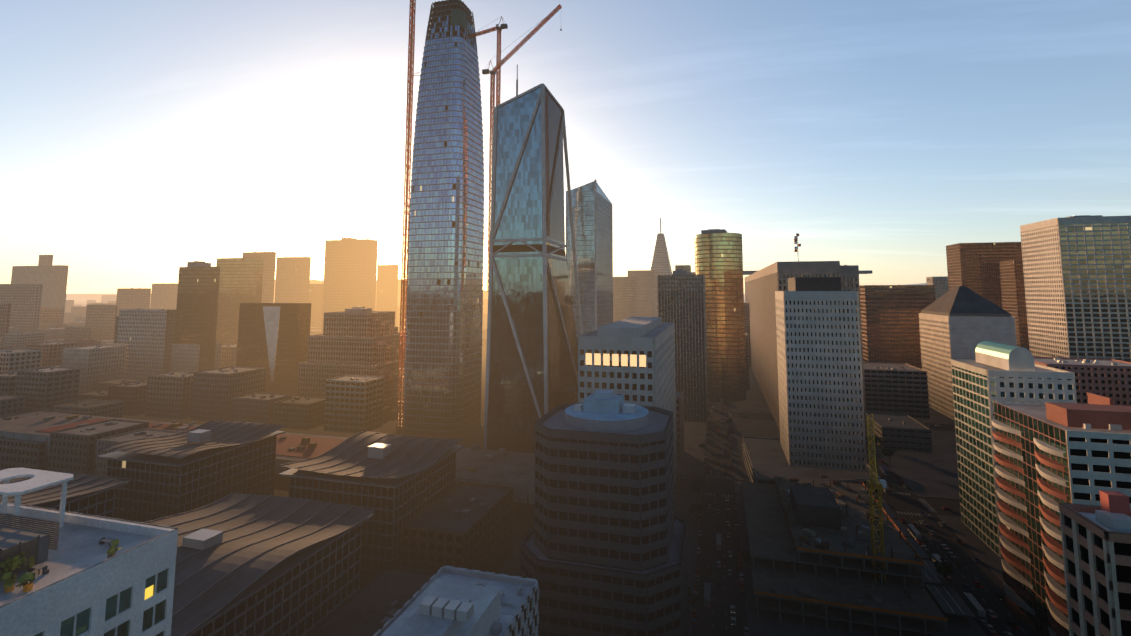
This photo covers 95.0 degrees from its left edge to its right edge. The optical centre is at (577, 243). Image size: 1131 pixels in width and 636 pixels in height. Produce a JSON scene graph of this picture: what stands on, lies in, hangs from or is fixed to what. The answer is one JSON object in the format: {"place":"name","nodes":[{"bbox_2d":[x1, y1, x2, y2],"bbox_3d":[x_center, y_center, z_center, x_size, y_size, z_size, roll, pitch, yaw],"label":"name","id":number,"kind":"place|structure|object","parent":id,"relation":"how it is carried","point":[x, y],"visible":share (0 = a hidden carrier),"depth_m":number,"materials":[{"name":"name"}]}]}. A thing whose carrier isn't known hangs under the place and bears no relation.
{"place":"outdoors","nodes":[
{"label":"outdoors","id":0,"kind":"place"},
{"bbox_2d":[482,4,561,290],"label":"crane","id":1,"kind":"object","parent":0,"point":[492,72],"visible":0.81,"depth_m":467.91,"materials":[{"name":"red metal"}]},
{"bbox_2d":[66,293,1040,635],"bbox_3d":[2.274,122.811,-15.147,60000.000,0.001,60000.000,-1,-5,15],"label":"road","id":2,"kind":"structure","parent":0,"point":[716,619],"depth_m":272.42,"materials":[{"name":"grey asphalt"}]},
{"bbox_2d":[0,303,11,337],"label":"building","id":3,"kind":"structure","parent":2,"relation":"on","point":[5,312],"depth_m":940.15,"materials":[{"name":"concrete"}]},
{"bbox_2d":[0,284,42,332],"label":"building","id":4,"kind":"structure","parent":2,"relation":"on","point":[25,300],"depth_m":1144.30,"materials":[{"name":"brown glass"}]},
{"bbox_2d":[11,265,68,322],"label":"building","id":5,"kind":"structure","parent":2,"relation":"on","point":[52,279],"depth_m":1557.43,"materials":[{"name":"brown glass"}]},
{"bbox_2d":[38,255,52,265],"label":"building","id":6,"kind":"structure","parent":2,"relation":"on","point":[45,260],"depth_m":1640.01,"materials":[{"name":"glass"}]},
{"bbox_2d":[39,307,64,327],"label":"building","id":7,"kind":"structure","parent":2,"relation":"on","point":[51,315],"depth_m":1258.98,"materials":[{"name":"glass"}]},
{"bbox_2d":[0,471,128,517],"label":"building","id":8,"kind":"structure","parent":2,"relation":"on","point":[90,494],"depth_m":202.87,"materials":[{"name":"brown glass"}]},
{"bbox_2d":[64,326,91,341],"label":"building","id":9,"kind":"structure","parent":2,"relation":"on","point":[73,333],"depth_m":957.70,"materials":[{"name":"concrete"}]},
{"bbox_2d":[0,467,177,635],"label":"terrace tower","id":10,"kind":"structure","parent":2,"relation":"on","point":[63,572],"depth_m":75.25,"materials":[{"name":"white concrete"}]},
{"bbox_2d":[75,339,102,346],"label":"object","id":11,"kind":"structure","parent":2,"relation":"on","point":[88,342],"depth_m":821.11,"materials":[{"name":"brown"}]},
{"bbox_2d":[85,304,117,340],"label":"building","id":12,"kind":"structure","parent":2,"relation":"on","point":[103,317],"depth_m":1078.46,"materials":[{"name":"concrete"}]},
{"bbox_2d":[116,288,150,315],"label":"building","id":13,"kind":"structure","parent":2,"relation":"on","point":[130,298],"depth_m":1329.10,"materials":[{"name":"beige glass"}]},
{"bbox_2d":[114,308,175,378],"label":"building","id":14,"kind":"structure","parent":2,"relation":"on","point":[145,337],"depth_m":638.03,"materials":[{"name":"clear concrete"}]},
{"bbox_2d":[150,283,177,309],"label":"building","id":15,"kind":"structure","parent":2,"relation":"on","point":[163,295],"depth_m":1564.66,"materials":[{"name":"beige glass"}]},
{"bbox_2d":[97,420,285,522],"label":"office building","id":16,"kind":"structure","parent":2,"relation":"on","point":[207,463],"depth_m":247.58,"materials":[{"name":"concrete"}]},
{"bbox_2d":[174,261,219,370],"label":"dark tower","id":17,"kind":"structure","parent":2,"relation":"on","point":[197,304],"depth_m":634.46,"materials":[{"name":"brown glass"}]},
{"bbox_2d":[216,258,263,344],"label":"building","id":18,"kind":"structure","parent":2,"relation":"on","point":[241,280],"depth_m":745.58,"materials":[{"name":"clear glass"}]},
{"bbox_2d":[242,252,275,302],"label":"skyscraper","id":19,"kind":"structure","parent":2,"relation":"on","point":[268,277],"depth_m":932.62,"materials":[{"name":"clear concrete"}]},
{"bbox_2d":[0,412,534,520],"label":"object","id":20,"kind":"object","parent":2,"relation":"on","point":[500,466],"visible":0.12,"depth_m":318.70,"materials":[{"name":"brown concrete"}]},
{"bbox_2d":[236,303,310,396],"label":"high-rise building","id":21,"kind":"structure","parent":2,"relation":"on","point":[273,339],"depth_m":564.97,"materials":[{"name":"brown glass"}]},
{"bbox_2d":[144,492,436,635],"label":"building","id":22,"kind":"structure","parent":2,"relation":"on","point":[256,565],"depth_m":158.07,"materials":[{"name":"brown concrete"}]},
{"bbox_2d":[274,257,310,302],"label":"skyscraper","id":23,"kind":"structure","parent":2,"relation":"on","point":[292,283],"depth_m":1086.11,"materials":[{"name":"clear concrete"}]},
{"bbox_2d":[309,284,323,329],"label":"building","id":24,"kind":"structure","parent":2,"relation":"on","point":[316,296],"depth_m":1183.15,"materials":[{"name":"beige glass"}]},
{"bbox_2d":[0,292,683,476],"bbox_3d":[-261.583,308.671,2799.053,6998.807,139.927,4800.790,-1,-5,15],"label":"distant city","id":25,"kind":"object","parent":2,"relation":"on","point":[45,368],"visible":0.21,"depth_m":492.77,"materials":[{"name":"brown concrete"}]},
{"bbox_2d":[291,307,404,423],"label":"office building","id":26,"kind":"structure","parent":2,"relation":"on","point":[360,341],"depth_m":514.86,"materials":[{"name":"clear concrete"}]},
{"bbox_2d":[321,238,377,333],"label":"skyscraper","id":27,"kind":"structure","parent":2,"relation":"on","point":[350,270],"depth_m":935.87,"materials":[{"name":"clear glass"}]},
{"bbox_2d":[376,265,398,326],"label":"building","id":28,"kind":"structure","parent":2,"relation":"on","point":[387,290],"depth_m":1254.38,"materials":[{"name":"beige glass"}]},
{"bbox_2d":[279,431,512,588],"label":"office building","id":29,"kind":"structure","parent":2,"relation":"on","point":[430,513],"depth_m":216.31,"materials":[{"name":"brown concrete"}]},
{"bbox_2d":[397,0,418,426],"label":"crane mast","id":30,"kind":"object","parent":2,"relation":"on","point":[407,177],"visible":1,"depth_m":492.52,"materials":[{"name":"red metal"}]},
{"bbox_2d":[403,0,484,437],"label":"skyscraper","id":31,"kind":"structure","parent":2,"relation":"on","point":[443,366],"depth_m":461.76,"materials":[{"name":"blue glass"}]},
{"bbox_2d":[468,16,507,105],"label":"crane","id":32,"kind":"object","parent":31,"relation":"attached to","point":[498,73],"visible":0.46,"depth_m":493.54,"materials":[{"name":"red metal"}]},
{"bbox_2d":[373,565,538,635],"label":"building","id":33,"kind":"structure","parent":2,"relation":"on","point":[445,600],"depth_m":93.18,"materials":[{"name":"grey concrete"}]},
{"bbox_2d":[483,65,582,452],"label":"skyscraper","id":34,"kind":"structure","parent":2,"relation":"on","point":[532,362],"depth_m":351.48,"materials":[{"name":"blue glass"}]},
{"bbox_2d":[566,179,612,343],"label":"skyscraper","id":35,"kind":"structure","parent":2,"relation":"on","point":[592,216],"depth_m":486.07,"materials":[{"name":"blue glass"}]},
{"bbox_2d":[520,390,688,635],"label":"building","id":36,"kind":"structure","parent":2,"relation":"on","point":[603,547],"depth_m":158.41,"materials":[{"name":"grey concrete"}]},
{"bbox_2d":[613,277,637,321],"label":"building","id":37,"kind":"structure","parent":2,"relation":"on","point":[625,297],"depth_m":1304.07,"materials":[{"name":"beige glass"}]},
{"bbox_2d":[578,317,676,485],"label":"white tower","id":38,"kind":"structure","parent":2,"relation":"on","point":[631,360],"depth_m":248.81,"materials":[{"name":"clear concrete"}]},
{"bbox_2d":[628,270,654,316],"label":"building","id":39,"kind":"structure","parent":2,"relation":"on","point":[646,293],"depth_m":1490.08,"materials":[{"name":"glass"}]},
{"bbox_2d":[651,218,671,316],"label":"skyscraper","id":40,"kind":"structure","parent":2,"relation":"on","point":[661,265],"depth_m":1525.35,"materials":[{"name":"beige concrete"}]},
{"bbox_2d":[657,269,707,422],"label":"striped tower","id":41,"kind":"structure","parent":2,"relation":"on","point":[681,300],"depth_m":500.24,"materials":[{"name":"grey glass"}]},
{"bbox_2d":[675,265,690,271],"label":"building","id":42,"kind":"structure","parent":2,"relation":"on","point":[687,268],"depth_m":1076.62,"materials":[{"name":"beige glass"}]},
{"bbox_2d":[695,229,746,401],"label":"glass cylinder","id":43,"kind":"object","parent":2,"relation":"on","point":[718,260],"visible":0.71,"depth_m":592.95,"materials":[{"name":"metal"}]},
{"bbox_2d":[744,303,750,367],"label":"building","id":44,"kind":"structure","parent":2,"relation":"on","point":[747,318],"depth_m":845.45,"materials":[{"name":"brown glass"}]},
{"bbox_2d":[745,333,749,389],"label":"building","id":45,"kind":"structure","parent":2,"relation":"on","point":[747,363],"depth_m":652.86,"materials":[{"name":"brown glass"}]},
{"bbox_2d":[497,368,1024,635],"bbox_3d":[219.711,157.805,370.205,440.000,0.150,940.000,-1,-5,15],"label":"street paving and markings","id":46,"kind":"structure","parent":2,"relation":"on","point":[934,474],"depth_m":311.66,"materials":[{"name":"grey asphalt"}]},
{"bbox_2d":[687,233,872,436],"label":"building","id":47,"kind":"structure","parent":2,"relation":"on","point":[763,285],"depth_m":509.01,"materials":[{"name":"grey concrete"}]},
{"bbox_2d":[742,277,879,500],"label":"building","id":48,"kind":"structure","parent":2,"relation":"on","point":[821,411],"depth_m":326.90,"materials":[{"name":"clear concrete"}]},
{"bbox_2d":[687,411,961,612],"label":"street trees","id":49,"kind":"object","parent":2,"relation":"on","point":[943,567],"visible":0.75,"depth_m":277.14,"materials":[{"name":"green plant"}]},
{"bbox_2d":[741,476,948,635],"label":"construction site","id":50,"kind":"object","parent":2,"relation":"on","point":[809,547],"visible":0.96,"depth_m":212.19,"materials":[{"name":"grey concrete"}]},
{"bbox_2d":[679,399,1018,635],"bbox_3d":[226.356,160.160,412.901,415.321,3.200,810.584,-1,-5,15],"label":"traffic","id":51,"kind":"object","parent":2,"relation":"on","point":[707,586],"visible":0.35,"depth_m":244.65,"materials":[{"name":"multicoloured metal"}]},
{"bbox_2d":[866,413,886,581],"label":"yellow crane","id":52,"kind":"object","parent":2,"relation":"on","point":[875,484],"visible":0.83,"depth_m":209.58,"materials":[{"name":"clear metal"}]},
{"bbox_2d":[863,362,929,418],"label":"office building","id":53,"kind":"structure","parent":2,"relation":"on","point":[895,388],"depth_m":512.48,"materials":[{"name":"grey concrete"}]},
{"bbox_2d":[859,285,935,368],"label":"office building","id":54,"kind":"structure","parent":2,"relation":"on","point":[890,323],"depth_m":614.77,"materials":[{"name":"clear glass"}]},
{"bbox_2d":[866,412,931,452],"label":"building","id":55,"kind":"structure","parent":2,"relation":"on","point":[900,432],"depth_m":405.43,"materials":[{"name":"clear concrete"}]},
{"bbox_2d":[882,503,985,625],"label":"bus terminal canopies","id":56,"kind":"object","parent":2,"relation":"on","point":[949,601],"visible":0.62,"depth_m":208.30,"materials":[{"name":"grey metal"}]},
{"bbox_2d":[926,276,948,299],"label":"building","id":57,"kind":"structure","parent":2,"relation":"on","point":[940,283],"depth_m":1301.35,"materials":[{"name":"grey concrete"}]},
{"bbox_2d":[919,286,1016,419],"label":"pyramid tower","id":58,"kind":"structure","parent":2,"relation":"on","point":[959,322],"depth_m":511.14,"materials":[{"name":"beige concrete"}]},
{"bbox_2d":[951,341,1076,556],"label":"building","id":59,"kind":"structure","parent":2,"relation":"on","point":[990,374],"depth_m":254.53,"materials":[{"name":"white concrete"}]},
{"bbox_2d":[999,260,1029,350],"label":"building","id":60,"kind":"structure","parent":2,"relation":"on","point":[1013,288],"depth_m":755.83,"materials":[{"name":"brown concrete"}]},
{"bbox_2d":[992,392,1130,635],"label":"apartment building","id":61,"kind":"structure","parent":2,"relation":"on","point":[1049,457],"depth_m":183.20,"materials":[{"name":"red concrete"}]},
{"bbox_2d":[1034,357,1130,405],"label":"office building","id":62,"kind":"structure","parent":2,"relation":"on","point":[1109,378],"depth_m":375.72,"materials":[{"name":"clear brick"}]},
{"bbox_2d":[1058,490,1130,635],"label":"apartment building","id":63,"kind":"structure","parent":2,"relation":"on","point":[1096,544],"depth_m":95.23,"materials":[{"name":"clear concrete"}]},
{"bbox_2d":[0,0,1130,293],"label":"sky","id":64,"kind":"structure","parent":0,"point":[141,140],"materials":[{"name":"blue"}]},
{"bbox_2d":[274,279,926,298],"bbox_3d":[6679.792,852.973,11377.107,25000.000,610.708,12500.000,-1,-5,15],"label":"hills","id":65,"kind":"structure","parent":0,"point":[322,282],"depth_m":7739.32,"materials":[{"name":"brown soil"}]},
{"bbox_2d":[946,242,1022,308],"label":"brown tower","id":66,"kind":"structure","parent":0,"point":[974,267],"depth_m":810.72,"materials":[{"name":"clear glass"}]},
{"bbox_2d":[1020,215,1130,361],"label":"high-rise building","id":67,"kind":"structure","parent":0,"point":[1077,275],"depth_m":653.60,"materials":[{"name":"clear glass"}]}
]}

